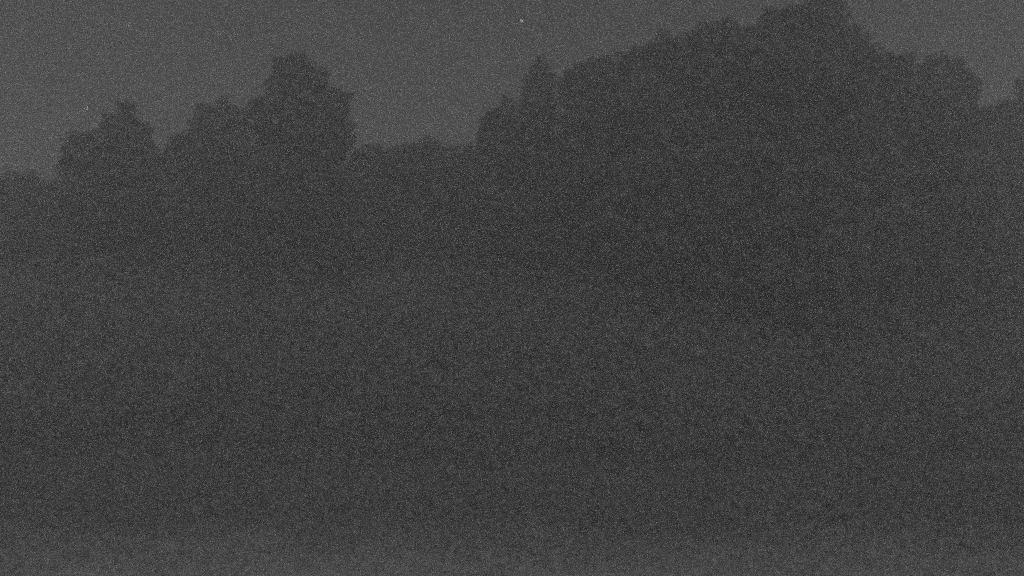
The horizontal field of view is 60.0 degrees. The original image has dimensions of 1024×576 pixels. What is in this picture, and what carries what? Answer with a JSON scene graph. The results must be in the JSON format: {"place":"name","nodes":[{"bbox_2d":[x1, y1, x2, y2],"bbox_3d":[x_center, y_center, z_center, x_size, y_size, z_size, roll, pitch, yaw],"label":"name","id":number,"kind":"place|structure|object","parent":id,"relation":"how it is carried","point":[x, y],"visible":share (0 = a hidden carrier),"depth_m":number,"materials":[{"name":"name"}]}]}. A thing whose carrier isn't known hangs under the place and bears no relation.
{"place":"outdoors","nodes":[
{"label":"outdoors","id":0,"kind":"place"},
{"bbox_2d":[0,416,1023,575],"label":"grass","id":1,"kind":"structure","parent":0,"point":[383,520],"depth_m":14.97,"materials":[{"name":"plant"}]},
{"bbox_2d":[0,323,1023,575],"bbox_3d":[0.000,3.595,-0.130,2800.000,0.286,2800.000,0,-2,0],"label":"ground","id":2,"kind":"structure","parent":0,"point":[324,569],"depth_m":13.78,"materials":[{"name":"soil"}]},
{"bbox_2d":[0,169,69,369],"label":"broadleaf tree","id":3,"kind":"object","parent":2,"relation":"on","point":[25,205],"visible":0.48,"depth_m":39.40,"materials":[{"name":"grey plant"}]},
{"bbox_2d":[35,100,201,406],"bbox_3d":[-16.468,-1.346,37.103,6.699,13.216,6.714,0,-2,0],"label":"broadleaf tree","id":4,"kind":"object","parent":2,"relation":"on","point":[105,171],"visible":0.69,"depth_m":35.94,"materials":[{"name":"grey plant"}]},
{"bbox_2d":[128,95,290,402],"bbox_3d":[-13.345,-1.632,39.163,7.081,13.843,7.097,-2,-3,42],"label":"broadleaf tree","id":5,"kind":"object","parent":2,"relation":"on","point":[200,151],"visible":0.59,"depth_m":37.84,"materials":[{"name":"grey plant"}]},
{"bbox_2d":[213,51,385,411],"bbox_3d":[-8.645,-2.200,36.088,6.272,14.958,6.685,1,-2,-30],"label":"broadleaf tree","id":6,"kind":"object","parent":2,"relation":"on","point":[302,110],"visible":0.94,"depth_m":34.88,"materials":[{"name":"grey plant"}]},
{"bbox_2d":[333,142,415,379],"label":"broadleaf tree","id":7,"kind":"object","parent":2,"relation":"on","point":[377,177],"visible":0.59,"depth_m":41.63,"materials":[{"name":"grey plant"}]},
{"bbox_2d":[368,134,468,392],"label":"broadleaf tree","id":8,"kind":"object","parent":2,"relation":"on","point":[418,154],"visible":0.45,"depth_m":41.71,"materials":[{"name":"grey plant"}]},
{"bbox_2d":[407,138,498,381],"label":"broadleaf tree","id":9,"kind":"object","parent":2,"relation":"on","point":[448,189],"visible":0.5,"depth_m":41.22,"materials":[{"name":"grey plant"}]},
{"bbox_2d":[439,95,571,408],"bbox_3d":[-0.031,-1.387,35.957,5.509,13.009,5.758,-1,-2,26],"label":"broadleaf tree","id":10,"kind":"object","parent":2,"relation":"on","point":[503,157],"visible":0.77,"depth_m":35.30,"materials":[{"name":"grey plant"}]},
{"bbox_2d":[0,432,1023,575],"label":"weeds","id":11,"kind":"object","parent":2,"relation":"on","point":[183,490],"visible":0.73,"depth_m":16.82,"materials":[{"name":"plant"}]},
{"bbox_2d":[0,220,1023,486],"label":"undergrowth","id":12,"kind":"object","parent":2,"relation":"on","point":[368,348],"visible":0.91,"depth_m":26.06,"materials":[{"name":"plant"}]},
{"bbox_2d":[492,57,578,402],"bbox_3d":[1.377,-2.390,38.120,4.796,15.307,4.841,0,-2,0],"label":"conifer tree","id":13,"kind":"object","parent":2,"relation":"on","point":[540,83],"visible":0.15,"depth_m":37.96,"materials":[{"name":"grey plant"}]},
{"bbox_2d":[519,54,652,408],"bbox_3d":[3.103,-2.251,35.893,5.665,14.764,5.842,0,-2,0],"label":"broadleaf tree","id":14,"kind":"object","parent":2,"relation":"on","point":[582,85],"visible":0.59,"depth_m":35.28,"materials":[{"name":"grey plant"}]},
{"bbox_2d":[543,29,722,416],"bbox_3d":[4.788,-2.376,33.149,6.543,14.814,6.433,-2,-3,43],"label":"broadleaf tree","id":15,"kind":"object","parent":2,"relation":"on","point":[616,167],"visible":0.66,"depth_m":31.93,"materials":[{"name":"grey plant"}]},
{"bbox_2d":[626,16,797,417],"bbox_3d":[7.004,-2.514,32.059,6.297,14.984,6.498,0,-2,0],"label":"broadleaf tree","id":16,"kind":"object","parent":2,"relation":"on","point":[706,60],"visible":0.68,"depth_m":30.87,"materials":[{"name":"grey plant"}]},
{"bbox_2d":[705,0,925,427],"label":"broadleaf tree","id":17,"kind":"object","parent":2,"relation":"on","point":[821,117],"visible":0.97,"depth_m":28.79,"materials":[{"name":"grey plant"}]},
{"bbox_2d":[847,50,1023,421],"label":"broadleaf tree","id":18,"kind":"object","parent":2,"relation":"on","point":[948,150],"visible":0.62,"depth_m":30.75,"materials":[{"name":"grey plant"}]},
{"bbox_2d":[926,98,1023,392],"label":"broadleaf tree","id":19,"kind":"object","parent":2,"relation":"on","point":[1005,115],"visible":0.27,"depth_m":37.11,"materials":[{"name":"grey plant"}]},
{"bbox_2d":[986,77,1023,350],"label":"broadleaf tree","id":20,"kind":"object","parent":2,"relation":"on","point":[1016,197],"visible":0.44,"depth_m":36.04,"materials":[{"name":"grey plant"}]},
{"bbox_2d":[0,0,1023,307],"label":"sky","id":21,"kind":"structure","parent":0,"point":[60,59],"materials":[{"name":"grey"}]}
]}

